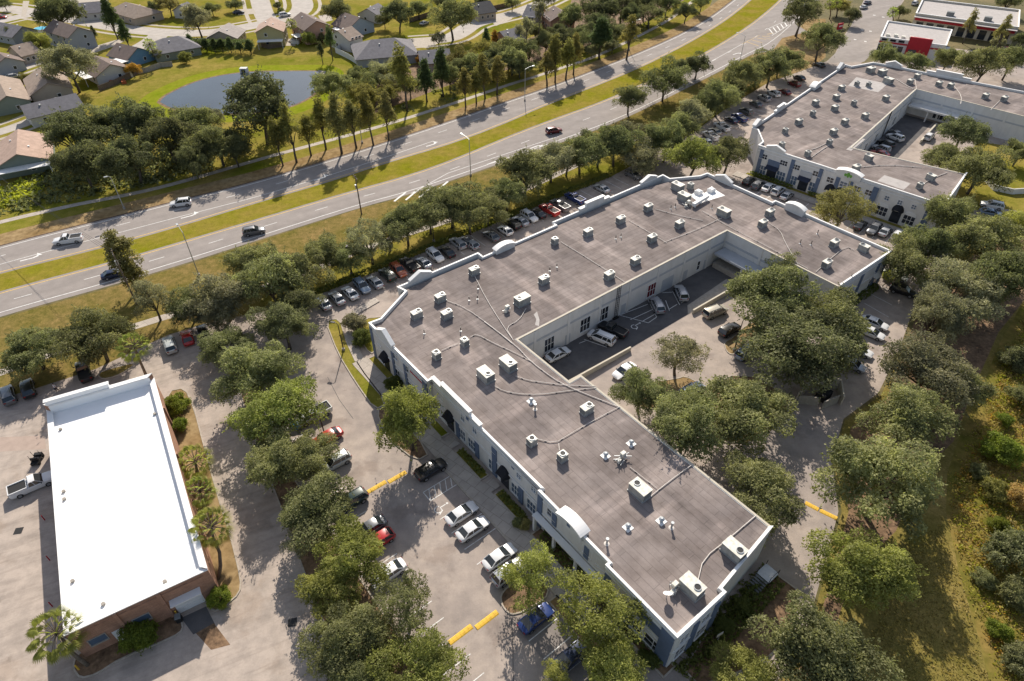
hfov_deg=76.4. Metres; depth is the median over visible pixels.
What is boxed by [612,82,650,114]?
oak tree
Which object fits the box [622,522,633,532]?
roof vent
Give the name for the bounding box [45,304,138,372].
oak tree
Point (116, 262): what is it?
utility pole
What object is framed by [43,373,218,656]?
brick store
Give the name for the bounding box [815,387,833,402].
dumpster
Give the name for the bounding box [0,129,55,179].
house
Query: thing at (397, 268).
suv
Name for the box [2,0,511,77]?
driveway
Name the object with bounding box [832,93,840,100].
air conditioner
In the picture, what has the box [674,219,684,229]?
air conditioner
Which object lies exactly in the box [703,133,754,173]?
oak tree
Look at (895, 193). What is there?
office building
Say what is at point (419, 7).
oak tree
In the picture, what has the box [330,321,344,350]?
lamp post
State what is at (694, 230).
roof pipe
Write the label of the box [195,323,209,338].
sedan
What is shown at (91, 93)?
lawn
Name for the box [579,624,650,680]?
oak tree
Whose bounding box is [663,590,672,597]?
satellite dish
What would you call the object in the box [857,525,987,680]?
field grass
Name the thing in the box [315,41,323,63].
cypress tree
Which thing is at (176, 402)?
shrub
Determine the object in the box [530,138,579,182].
oak tree
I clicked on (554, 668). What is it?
oak tree
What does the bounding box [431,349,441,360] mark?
air conditioner
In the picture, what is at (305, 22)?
house
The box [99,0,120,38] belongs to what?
conifer tree
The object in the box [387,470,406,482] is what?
speed bump
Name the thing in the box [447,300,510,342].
roof pipe
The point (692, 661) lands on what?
ground cover
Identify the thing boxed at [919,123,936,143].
retaining wall
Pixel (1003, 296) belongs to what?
oak tree
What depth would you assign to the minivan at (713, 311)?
118.80 m
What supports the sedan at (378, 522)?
on the parking lot at (464, 592)
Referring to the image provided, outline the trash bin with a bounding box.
[174,612,182,623]
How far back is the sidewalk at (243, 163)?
171.89 m
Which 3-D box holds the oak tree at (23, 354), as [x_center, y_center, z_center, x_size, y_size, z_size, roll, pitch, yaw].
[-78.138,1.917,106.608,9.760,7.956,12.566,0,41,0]
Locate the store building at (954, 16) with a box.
[912,0,1020,43]
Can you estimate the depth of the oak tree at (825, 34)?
220.20 m
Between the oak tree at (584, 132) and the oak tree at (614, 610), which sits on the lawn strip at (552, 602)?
the oak tree at (614, 610)
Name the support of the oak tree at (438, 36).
on the lawn at (91, 93)
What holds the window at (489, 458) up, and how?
in the office building at (582, 503)
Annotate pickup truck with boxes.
[6,470,51,498]
[52,233,83,245]
[73,362,93,383]
[295,400,332,426]
[399,257,420,273]
[538,203,560,216]
[550,199,570,211]
[564,192,585,204]
[597,320,628,338]
[702,130,719,140]
[713,121,731,131]
[731,113,748,122]
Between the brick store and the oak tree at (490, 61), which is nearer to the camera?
the brick store
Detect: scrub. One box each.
[944,322,1023,680]
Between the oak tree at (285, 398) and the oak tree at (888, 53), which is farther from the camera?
the oak tree at (888, 53)
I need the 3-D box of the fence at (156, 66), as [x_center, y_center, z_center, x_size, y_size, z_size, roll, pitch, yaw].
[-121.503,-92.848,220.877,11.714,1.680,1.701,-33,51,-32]
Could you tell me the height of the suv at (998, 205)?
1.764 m
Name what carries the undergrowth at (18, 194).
on the lawn at (91, 93)
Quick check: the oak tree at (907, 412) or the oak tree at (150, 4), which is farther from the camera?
the oak tree at (150, 4)
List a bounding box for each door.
[111,629,123,640]
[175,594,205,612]
[385,362,390,371]
[448,422,454,432]
[501,479,508,489]
[620,303,625,314]
[660,275,673,292]
[682,270,687,280]
[766,170,775,179]
[797,181,807,191]
[888,210,900,223]
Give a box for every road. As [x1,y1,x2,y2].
[0,0,750,273]
[0,0,799,316]
[737,23,806,56]
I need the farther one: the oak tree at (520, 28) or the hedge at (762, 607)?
the oak tree at (520, 28)
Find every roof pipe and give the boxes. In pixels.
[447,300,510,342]
[471,334,529,360]
[475,277,512,339]
[484,321,619,407]
[495,386,596,394]
[516,376,595,386]
[538,406,619,441]
[562,242,623,281]
[651,464,692,495]
[665,218,720,241]
[698,515,755,578]
[703,211,807,268]
[864,165,921,167]
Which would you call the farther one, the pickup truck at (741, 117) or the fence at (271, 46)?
the fence at (271, 46)
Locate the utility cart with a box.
[28,452,44,465]
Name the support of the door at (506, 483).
in the office building at (582, 503)
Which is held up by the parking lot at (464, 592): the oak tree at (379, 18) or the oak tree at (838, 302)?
the oak tree at (838, 302)
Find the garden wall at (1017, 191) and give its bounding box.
[985,181,1023,193]
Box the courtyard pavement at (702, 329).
[586,293,803,431]
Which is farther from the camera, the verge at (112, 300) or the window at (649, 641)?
the verge at (112, 300)
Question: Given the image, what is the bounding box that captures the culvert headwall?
[239,67,248,72]
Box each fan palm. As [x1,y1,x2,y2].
[25,604,91,666]
[114,331,151,374]
[142,38,156,52]
[178,443,213,480]
[184,475,218,509]
[187,504,235,580]
[285,18,296,37]
[824,0,835,18]
[831,0,841,17]
[887,6,898,20]
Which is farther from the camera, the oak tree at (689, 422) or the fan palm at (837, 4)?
the fan palm at (837, 4)
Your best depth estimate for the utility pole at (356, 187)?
144.34 m
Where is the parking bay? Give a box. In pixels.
[513,600,602,680]
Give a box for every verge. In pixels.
[0,0,730,244]
[0,0,731,245]
[0,56,793,398]
[751,19,825,73]
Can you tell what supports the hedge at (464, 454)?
on the planting bed at (484, 475)
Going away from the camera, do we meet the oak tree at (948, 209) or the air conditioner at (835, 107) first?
the oak tree at (948, 209)
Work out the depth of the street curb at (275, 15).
261.03 m
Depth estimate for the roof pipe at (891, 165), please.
150.72 m
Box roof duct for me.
[692,194,709,206]
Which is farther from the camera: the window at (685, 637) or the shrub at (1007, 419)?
the shrub at (1007, 419)
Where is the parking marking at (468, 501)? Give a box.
[272,29,889,680]
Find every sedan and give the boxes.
[5,73,20,77]
[100,268,122,280]
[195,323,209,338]
[232,10,244,14]
[313,426,343,443]
[314,296,332,311]
[328,291,345,305]
[341,286,359,300]
[358,514,387,534]
[366,275,383,289]
[372,557,407,588]
[419,20,428,25]
[438,246,455,258]
[443,501,478,526]
[454,515,489,542]
[458,236,471,247]
[481,542,517,571]
[482,230,500,242]
[511,216,529,226]
[530,208,546,219]
[544,346,570,362]
[593,184,610,193]
[612,361,637,380]
[708,128,721,134]
[724,116,738,123]
[749,100,762,107]
[761,182,775,192]
[777,88,791,95]
[779,191,793,200]
[793,74,805,80]
[812,62,825,67]
[853,220,867,230]
[856,347,873,358]
[859,5,867,9]
[861,324,885,340]
[862,315,888,330]
[870,149,889,155]
[877,226,892,237]
[888,130,902,134]
[978,207,1001,216]
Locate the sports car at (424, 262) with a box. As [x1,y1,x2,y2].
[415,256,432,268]
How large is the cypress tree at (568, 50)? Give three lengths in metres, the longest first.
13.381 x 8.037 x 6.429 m
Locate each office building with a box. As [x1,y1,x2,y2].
[368,173,891,666]
[748,60,1023,229]
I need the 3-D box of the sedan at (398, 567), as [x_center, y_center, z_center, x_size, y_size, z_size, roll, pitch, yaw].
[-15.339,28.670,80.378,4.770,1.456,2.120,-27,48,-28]
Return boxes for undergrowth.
[0,145,215,214]
[0,174,46,208]
[391,14,672,111]
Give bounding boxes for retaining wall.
[569,346,630,380]
[692,290,729,313]
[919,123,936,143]
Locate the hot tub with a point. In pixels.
(293, 41)
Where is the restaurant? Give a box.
[877,20,952,60]
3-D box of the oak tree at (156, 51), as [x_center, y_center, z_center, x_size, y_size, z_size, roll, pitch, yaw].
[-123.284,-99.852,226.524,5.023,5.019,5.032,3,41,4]
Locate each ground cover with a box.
[268,378,392,659]
[670,562,777,680]
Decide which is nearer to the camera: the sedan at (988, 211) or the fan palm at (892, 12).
the sedan at (988, 211)
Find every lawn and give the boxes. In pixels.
[0,0,711,233]
[110,51,365,130]
[308,106,726,294]
[782,226,1022,680]
[951,143,1023,209]
[989,184,1023,211]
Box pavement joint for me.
[327,377,513,680]
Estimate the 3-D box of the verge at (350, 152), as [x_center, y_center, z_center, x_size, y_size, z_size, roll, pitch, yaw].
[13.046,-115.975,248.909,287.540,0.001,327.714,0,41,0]
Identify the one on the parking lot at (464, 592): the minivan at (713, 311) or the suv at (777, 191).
the suv at (777, 191)
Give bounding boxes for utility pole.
[111,249,137,304]
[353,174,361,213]
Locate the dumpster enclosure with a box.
[795,378,844,409]
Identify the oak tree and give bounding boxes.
[0,0,12,9]
[0,323,61,381]
[17,72,29,81]
[22,29,51,49]
[29,0,86,31]
[35,39,100,92]
[38,106,106,165]
[42,132,111,188]
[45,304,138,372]
[74,99,141,145]
[89,131,170,187]
[101,91,168,138]
[122,62,142,77]
[126,277,178,320]
[135,113,202,165]
[147,1,164,10]
[148,49,160,57]
[153,0,179,15]
[162,283,203,328]
[167,104,203,117]
[168,103,219,139]
[171,139,213,178]
[176,270,265,327]
[177,118,255,166]
[179,1,212,37]
[194,308,236,331]
[196,322,256,370]
[200,1,221,15]
[202,106,226,126]
[208,338,305,406]
[214,133,252,167]
[214,236,278,274]
[219,64,294,145]
[219,370,329,445]
[223,246,313,303]
[224,0,244,8]
[241,298,322,349]
[241,419,309,492]
[265,285,326,315]
[266,247,335,293]
[273,1,281,8]
[276,467,357,559]
[279,523,330,560]
[287,427,341,483]
[290,564,362,622]
[295,599,392,680]
[301,228,348,273]
[307,68,356,100]
[310,508,394,593]
[318,0,352,20]
[323,239,374,278]
[334,650,393,680]
[344,63,368,83]
[344,217,389,264]
[346,80,381,102]
[354,70,383,89]
[361,623,471,680]
[366,59,396,86]
[369,563,432,644]
[371,221,410,255]
[371,610,401,664]
[372,384,443,460]
[374,14,390,28]
[376,78,402,103]
[378,0,414,32]
[381,200,428,245]
[384,57,395,64]
[396,75,422,98]
[409,0,432,19]
[411,192,442,234]
[414,179,486,230]
[427,0,479,39]
[429,31,446,47]
[430,0,446,5]
[431,64,460,91]
[446,43,476,63]
[447,55,474,72]
[450,195,493,234]
[463,51,489,77]
[472,38,494,51]
[478,184,512,226]
[479,57,504,81]
[480,45,501,59]
[488,35,530,67]
[489,175,529,210]
[491,145,552,198]
[494,539,561,619]
[496,43,528,75]
[504,0,520,10]
[507,59,535,78]
[513,22,528,37]
[524,36,540,60]
[528,22,546,37]
[530,28,559,55]
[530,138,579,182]
[531,155,560,184]
[532,0,554,4]
[541,656,571,680]
[545,23,566,33]
[548,565,651,663]
[551,25,575,47]
[553,141,587,175]
[557,2,583,29]
[559,133,610,173]
[568,28,591,45]
[574,21,595,45]
[579,0,621,18]
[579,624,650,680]
[580,9,610,41]
[580,128,617,166]
[584,45,602,57]
[596,121,645,165]
[604,38,622,53]
[608,17,627,40]
[608,364,668,420]
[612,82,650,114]
[615,0,642,23]
[617,1,644,25]
[617,133,666,171]
[618,118,646,142]
[632,157,655,179]
[635,0,663,20]
[635,1,665,28]
[636,51,693,101]
[636,121,667,151]
[644,116,686,162]
[647,372,733,466]
[649,331,711,375]
[657,131,726,175]
[658,0,681,18]
[661,109,701,139]
[672,2,700,23]
[672,57,691,73]
[678,96,713,136]
[685,50,714,79]
[690,0,711,11]
[690,86,725,114]
[700,75,743,116]
[701,368,801,456]
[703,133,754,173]
[706,635,780,680]
[717,448,805,548]
[721,58,765,87]
[721,70,749,100]
[723,258,822,330]
[731,294,874,402]
[738,587,906,680]
[745,55,775,84]
[753,43,794,87]
[765,248,800,280]
[776,45,809,72]
[776,51,798,77]
[781,0,824,36]
[794,281,873,362]
[800,20,848,61]
[800,524,929,615]
[809,201,845,224]
[809,433,947,543]
[812,181,879,227]
[827,0,852,13]
[842,6,862,25]
[853,381,964,446]
[868,37,901,63]
[875,323,987,417]
[877,226,937,289]
[893,222,972,271]
[894,5,911,18]
[896,51,938,71]
[907,278,975,344]
[912,254,1009,327]
[920,141,969,168]
[922,190,978,230]
[933,47,965,69]
[935,113,992,146]
[939,143,1021,194]
[940,361,1001,414]
[944,208,1023,270]
[952,43,1013,81]
[964,273,1012,310]
[968,245,1023,310]
[989,37,1006,46]
[992,209,1023,240]
[995,0,1023,7]
[997,45,1023,80]
[997,136,1023,166]
[1010,31,1023,45]
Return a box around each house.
[0,22,38,44]
[0,52,26,74]
[0,75,31,115]
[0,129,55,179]
[7,41,41,64]
[19,93,84,127]
[23,68,73,101]
[43,20,97,50]
[75,55,132,85]
[77,1,110,20]
[106,43,154,65]
[114,2,163,25]
[145,36,201,62]
[172,2,205,18]
[206,23,246,45]
[254,17,288,48]
[291,12,330,44]
[331,12,375,34]
[331,26,363,52]
[350,38,417,67]
[357,3,384,23]
[417,48,450,72]
[470,0,497,21]
[491,27,525,49]
[522,4,544,28]
[542,6,574,30]
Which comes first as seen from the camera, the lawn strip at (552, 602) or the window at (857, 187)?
the lawn strip at (552, 602)
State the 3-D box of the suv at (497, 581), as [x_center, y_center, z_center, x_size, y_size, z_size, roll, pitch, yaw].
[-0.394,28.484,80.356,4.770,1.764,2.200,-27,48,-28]
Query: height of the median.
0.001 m
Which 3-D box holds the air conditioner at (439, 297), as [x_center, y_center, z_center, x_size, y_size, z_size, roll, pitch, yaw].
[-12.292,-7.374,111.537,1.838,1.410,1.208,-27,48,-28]
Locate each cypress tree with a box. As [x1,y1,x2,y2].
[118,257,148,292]
[265,115,286,165]
[277,101,302,162]
[297,113,321,155]
[311,93,328,149]
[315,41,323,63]
[321,91,348,153]
[323,23,335,60]
[341,99,363,147]
[355,85,378,144]
[376,89,398,139]
[386,41,417,111]
[456,67,473,107]
[468,67,483,103]
[474,53,492,98]
[491,29,498,43]
[491,55,506,94]
[536,51,558,85]
[548,33,563,82]
[558,36,580,79]
[572,32,583,74]
[619,13,641,59]
[962,7,979,43]
[992,13,1013,48]
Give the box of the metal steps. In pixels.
[747,561,779,595]
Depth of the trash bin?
75.95 m
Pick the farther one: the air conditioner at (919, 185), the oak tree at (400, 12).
the oak tree at (400, 12)
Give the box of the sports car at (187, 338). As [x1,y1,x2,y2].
[179,329,194,346]
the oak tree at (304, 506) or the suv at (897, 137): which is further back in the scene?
the suv at (897, 137)
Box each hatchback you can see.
[369,526,395,548]
[467,239,479,250]
[497,225,513,235]
[700,138,712,145]
[842,356,866,373]
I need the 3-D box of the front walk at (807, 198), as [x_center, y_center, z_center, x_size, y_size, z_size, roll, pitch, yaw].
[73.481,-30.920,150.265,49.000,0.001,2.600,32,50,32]
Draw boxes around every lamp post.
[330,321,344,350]
[733,318,746,350]
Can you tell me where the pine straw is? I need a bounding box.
[795,239,1023,679]
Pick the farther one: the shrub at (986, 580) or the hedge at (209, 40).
the hedge at (209, 40)
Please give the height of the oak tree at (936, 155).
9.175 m
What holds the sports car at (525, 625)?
on the parking bay
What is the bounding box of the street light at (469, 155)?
[460,133,471,175]
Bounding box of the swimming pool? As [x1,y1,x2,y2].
[34,26,44,32]
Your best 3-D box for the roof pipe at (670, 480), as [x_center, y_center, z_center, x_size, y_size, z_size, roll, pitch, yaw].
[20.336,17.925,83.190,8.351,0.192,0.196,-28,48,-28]
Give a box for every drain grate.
[13,527,23,534]
[288,617,296,626]
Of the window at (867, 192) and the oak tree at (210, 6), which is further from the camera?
the oak tree at (210, 6)
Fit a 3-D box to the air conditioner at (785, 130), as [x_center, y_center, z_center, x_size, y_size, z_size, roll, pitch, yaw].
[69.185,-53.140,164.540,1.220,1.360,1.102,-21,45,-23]
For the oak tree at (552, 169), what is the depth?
151.65 m
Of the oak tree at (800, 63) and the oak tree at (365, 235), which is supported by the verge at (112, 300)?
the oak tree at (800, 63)
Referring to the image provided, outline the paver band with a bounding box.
[0,435,45,451]
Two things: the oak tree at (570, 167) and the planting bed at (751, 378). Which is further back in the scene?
the oak tree at (570, 167)
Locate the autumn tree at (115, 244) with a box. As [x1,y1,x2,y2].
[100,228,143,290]
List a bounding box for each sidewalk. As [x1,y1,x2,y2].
[0,1,691,223]
[0,128,669,375]
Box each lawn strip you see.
[328,318,384,408]
[361,316,381,353]
[548,595,610,674]
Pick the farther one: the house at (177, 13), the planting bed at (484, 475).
the house at (177, 13)
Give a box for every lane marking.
[0,0,780,293]
[0,0,798,312]
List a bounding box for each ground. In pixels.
[0,0,1023,680]
[374,0,682,112]
[946,301,1023,680]
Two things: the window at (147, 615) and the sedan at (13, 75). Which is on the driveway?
the sedan at (13, 75)
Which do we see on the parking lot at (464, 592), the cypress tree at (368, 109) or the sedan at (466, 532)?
the sedan at (466, 532)
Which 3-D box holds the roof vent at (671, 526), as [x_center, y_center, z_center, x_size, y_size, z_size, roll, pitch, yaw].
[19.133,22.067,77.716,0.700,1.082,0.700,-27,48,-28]
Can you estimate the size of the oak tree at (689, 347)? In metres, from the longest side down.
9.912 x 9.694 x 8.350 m
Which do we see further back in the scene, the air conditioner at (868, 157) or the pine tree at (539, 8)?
the pine tree at (539, 8)
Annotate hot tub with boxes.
[290,39,299,43]
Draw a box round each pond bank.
[138,65,343,121]
[157,70,317,114]
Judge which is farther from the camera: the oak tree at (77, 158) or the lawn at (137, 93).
the lawn at (137, 93)
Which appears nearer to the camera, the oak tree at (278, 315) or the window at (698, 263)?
the oak tree at (278, 315)
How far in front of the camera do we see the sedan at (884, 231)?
140.15 m
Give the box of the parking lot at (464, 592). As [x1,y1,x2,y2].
[0,0,1023,680]
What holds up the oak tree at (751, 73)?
on the verge at (112, 300)
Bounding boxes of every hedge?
[188,37,254,51]
[312,172,611,294]
[458,447,485,476]
[497,489,527,518]
[537,530,662,664]
[685,82,758,136]
[712,577,784,643]
[748,171,792,188]
[807,191,845,204]
[851,283,879,305]
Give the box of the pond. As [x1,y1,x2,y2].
[160,71,323,113]
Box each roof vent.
[526,397,535,404]
[600,451,610,459]
[604,537,609,545]
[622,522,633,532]
[626,439,635,447]
[655,516,666,526]
[669,521,673,529]
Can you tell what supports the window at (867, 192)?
in the office building at (895, 193)
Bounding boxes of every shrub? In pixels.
[116,618,161,655]
[164,391,191,418]
[171,417,189,431]
[176,50,191,64]
[203,583,232,610]
[300,31,316,44]
[317,31,326,42]
[339,311,368,331]
[351,328,371,347]
[382,375,403,391]
[511,516,522,528]
[519,517,531,530]
[637,649,659,669]
[712,616,736,638]
[881,269,894,281]
[968,462,990,480]
[968,566,1000,590]
[974,525,1023,574]
[977,428,1023,469]
[979,472,1010,504]
[984,515,1010,532]
[984,617,1016,643]
[993,343,1023,374]
[993,412,1016,427]
[994,573,1023,618]
[994,638,1023,680]
[999,382,1023,404]
[1003,480,1023,510]
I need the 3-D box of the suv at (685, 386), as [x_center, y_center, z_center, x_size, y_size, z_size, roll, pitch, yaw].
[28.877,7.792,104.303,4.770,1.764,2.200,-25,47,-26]
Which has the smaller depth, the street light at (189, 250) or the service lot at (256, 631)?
the service lot at (256, 631)
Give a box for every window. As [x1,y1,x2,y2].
[86,633,109,647]
[131,612,152,624]
[392,350,397,362]
[438,406,445,421]
[459,425,465,442]
[460,412,464,423]
[468,435,474,452]
[472,424,476,435]
[488,456,493,472]
[511,480,517,497]
[516,471,521,481]
[526,496,535,513]
[530,485,535,494]
[544,335,554,353]
[546,507,552,520]
[579,315,590,333]
[599,305,608,322]
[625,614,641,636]
[642,631,656,651]
[646,281,656,298]
[672,642,686,661]
[678,631,689,646]
[693,622,707,640]
[696,260,700,270]
[700,610,711,625]
[758,164,765,174]
[761,154,767,160]
[775,170,785,181]
[780,159,787,166]
[789,175,797,185]
[793,164,800,170]
[807,181,818,192]
[812,170,818,177]
[825,176,834,183]
[839,181,847,188]
[854,185,861,192]
[864,189,871,196]
[874,203,888,217]
[897,46,903,53]
[900,212,915,226]
[910,204,916,209]
[932,113,945,120]
[955,27,965,36]
[966,29,975,38]
[976,30,986,39]
[987,32,994,40]
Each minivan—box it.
[587,329,616,346]
[702,303,727,319]
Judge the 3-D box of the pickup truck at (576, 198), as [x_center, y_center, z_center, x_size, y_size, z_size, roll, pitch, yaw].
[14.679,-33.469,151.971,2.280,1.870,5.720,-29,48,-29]
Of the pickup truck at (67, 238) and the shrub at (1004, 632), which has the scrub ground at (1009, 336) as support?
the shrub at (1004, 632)
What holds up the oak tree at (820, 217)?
on the parking lot at (464, 592)
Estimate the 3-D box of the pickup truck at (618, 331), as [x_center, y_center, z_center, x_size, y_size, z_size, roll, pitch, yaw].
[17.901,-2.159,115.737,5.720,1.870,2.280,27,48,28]
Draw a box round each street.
[0,0,557,134]
[827,0,902,62]
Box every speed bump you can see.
[367,480,386,493]
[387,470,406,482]
[448,624,473,644]
[474,610,498,629]
[804,501,818,510]
[819,509,837,519]
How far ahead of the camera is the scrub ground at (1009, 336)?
88.66 m
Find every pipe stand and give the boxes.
[502,304,509,313]
[613,450,631,465]
[669,580,678,596]
[682,200,692,207]
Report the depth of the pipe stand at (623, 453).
85.38 m
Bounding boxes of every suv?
[0,384,17,405]
[18,377,37,399]
[161,335,178,354]
[169,196,191,207]
[242,225,265,236]
[278,11,290,16]
[321,448,351,472]
[335,486,368,513]
[352,276,370,293]
[378,267,396,282]
[389,260,407,277]
[414,457,447,481]
[425,246,444,262]
[449,237,466,249]
[490,557,520,587]
[503,218,521,230]
[520,208,537,222]
[545,126,562,134]
[549,638,585,677]
[624,167,641,180]
[649,296,665,313]
[673,285,688,301]
[678,381,704,394]
[717,322,740,337]
[734,344,753,361]
[739,107,753,115]
[741,176,756,186]
[750,180,765,190]
[757,94,771,101]
[767,89,780,96]
[770,186,785,196]
[787,80,801,87]
[866,221,882,235]
[871,144,891,152]
[876,139,895,147]
[886,133,904,141]
[889,281,916,298]
[890,229,902,239]
[911,0,918,5]
[924,132,934,140]
[980,199,1004,210]
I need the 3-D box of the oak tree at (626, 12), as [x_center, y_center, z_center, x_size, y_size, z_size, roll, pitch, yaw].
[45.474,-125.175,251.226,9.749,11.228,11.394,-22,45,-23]
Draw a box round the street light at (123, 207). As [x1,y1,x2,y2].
[104,176,125,208]
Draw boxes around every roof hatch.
[694,189,702,195]
[707,187,715,193]
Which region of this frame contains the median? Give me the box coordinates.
[0,0,778,290]
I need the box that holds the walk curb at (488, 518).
[444,469,599,642]
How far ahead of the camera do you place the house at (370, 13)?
262.32 m
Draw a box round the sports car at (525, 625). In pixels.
[516,602,554,634]
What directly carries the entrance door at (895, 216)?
in the office building at (895, 193)
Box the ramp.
[687,279,729,313]
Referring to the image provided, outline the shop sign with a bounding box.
[836,23,843,29]
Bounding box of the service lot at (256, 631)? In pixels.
[0,333,335,680]
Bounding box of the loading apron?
[183,607,214,633]
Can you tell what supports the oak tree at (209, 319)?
on the parking lot at (464, 592)
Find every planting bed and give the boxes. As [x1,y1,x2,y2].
[73,617,183,677]
[98,363,135,378]
[168,388,241,611]
[239,359,414,680]
[368,356,393,377]
[378,406,427,459]
[429,419,448,437]
[455,448,488,479]
[494,489,531,520]
[500,573,548,614]
[531,528,675,678]
[616,402,767,543]
[634,376,703,408]
[685,575,799,680]
[709,375,789,442]
[724,323,758,354]
[745,172,906,229]
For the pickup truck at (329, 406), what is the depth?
100.57 m
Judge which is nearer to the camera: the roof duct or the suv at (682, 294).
the suv at (682, 294)
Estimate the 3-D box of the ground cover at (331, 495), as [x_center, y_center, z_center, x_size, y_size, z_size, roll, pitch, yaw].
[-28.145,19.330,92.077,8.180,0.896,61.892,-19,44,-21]
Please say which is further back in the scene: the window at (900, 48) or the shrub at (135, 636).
the window at (900, 48)
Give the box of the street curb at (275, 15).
[0,0,567,139]
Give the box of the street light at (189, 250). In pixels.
[176,223,199,275]
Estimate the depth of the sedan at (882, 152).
169.80 m
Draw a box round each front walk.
[345,298,378,360]
[352,357,621,638]
[422,417,499,491]
[732,171,902,231]
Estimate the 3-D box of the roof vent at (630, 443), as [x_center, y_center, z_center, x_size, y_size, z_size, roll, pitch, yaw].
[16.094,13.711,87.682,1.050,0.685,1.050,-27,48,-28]
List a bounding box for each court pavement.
[542,264,732,379]
[867,115,932,157]
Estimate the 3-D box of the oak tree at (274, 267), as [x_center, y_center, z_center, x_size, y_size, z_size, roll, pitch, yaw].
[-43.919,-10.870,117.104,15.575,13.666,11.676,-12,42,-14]
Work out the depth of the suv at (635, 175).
160.52 m
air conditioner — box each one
[410,308,423,320]
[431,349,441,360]
[434,291,446,303]
[440,308,453,320]
[459,336,469,347]
[468,265,479,276]
[476,364,495,385]
[499,354,517,373]
[513,291,530,308]
[526,434,537,448]
[538,274,549,285]
[550,236,558,245]
[556,449,568,463]
[579,401,594,417]
[582,227,593,237]
[603,269,614,281]
[615,214,625,224]
[627,476,652,503]
[629,255,641,265]
[643,202,653,212]
[646,233,657,243]
[670,180,684,191]
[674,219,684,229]
[676,190,691,202]
[678,570,706,602]
[686,181,694,189]
[715,205,731,218]
[719,535,748,564]
[757,218,768,228]
[764,207,775,217]
[779,141,785,147]
[781,127,788,133]
[794,118,803,125]
[804,150,811,156]
[809,110,816,116]
[811,99,819,105]
[820,258,832,269]
[826,138,832,145]
[828,238,840,248]
[829,128,838,135]
[830,104,839,111]
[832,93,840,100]
[837,84,845,90]
[840,118,849,124]
[850,100,857,105]
[852,163,861,170]
[856,242,870,253]
[860,112,869,119]
[863,153,873,161]
[865,66,875,73]
[865,81,871,87]
[876,68,887,75]
[881,94,889,100]
[882,76,894,84]
[906,78,914,84]
[913,73,921,78]
[915,181,924,189]
[924,172,937,181]
[934,80,943,86]
[946,82,955,88]
[981,92,989,99]
[999,95,1009,101]
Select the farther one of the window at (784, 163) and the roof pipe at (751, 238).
the window at (784, 163)
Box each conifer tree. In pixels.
[90,25,97,38]
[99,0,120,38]
[116,18,131,44]
[200,37,208,51]
[209,38,219,52]
[217,37,224,51]
[224,36,234,52]
[234,41,242,53]
[241,39,255,54]
[417,57,436,101]
[432,43,449,96]
[482,27,490,44]
[586,15,613,59]
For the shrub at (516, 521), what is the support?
on the parking lot at (464, 592)
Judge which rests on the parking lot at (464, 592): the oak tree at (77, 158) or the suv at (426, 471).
the suv at (426, 471)
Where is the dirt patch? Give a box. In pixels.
[196,623,229,649]
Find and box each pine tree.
[521,16,535,39]
[531,0,549,46]
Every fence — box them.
[97,71,137,90]
[136,61,172,73]
[258,42,281,48]
[335,47,355,63]
[409,12,429,22]
[493,3,511,9]

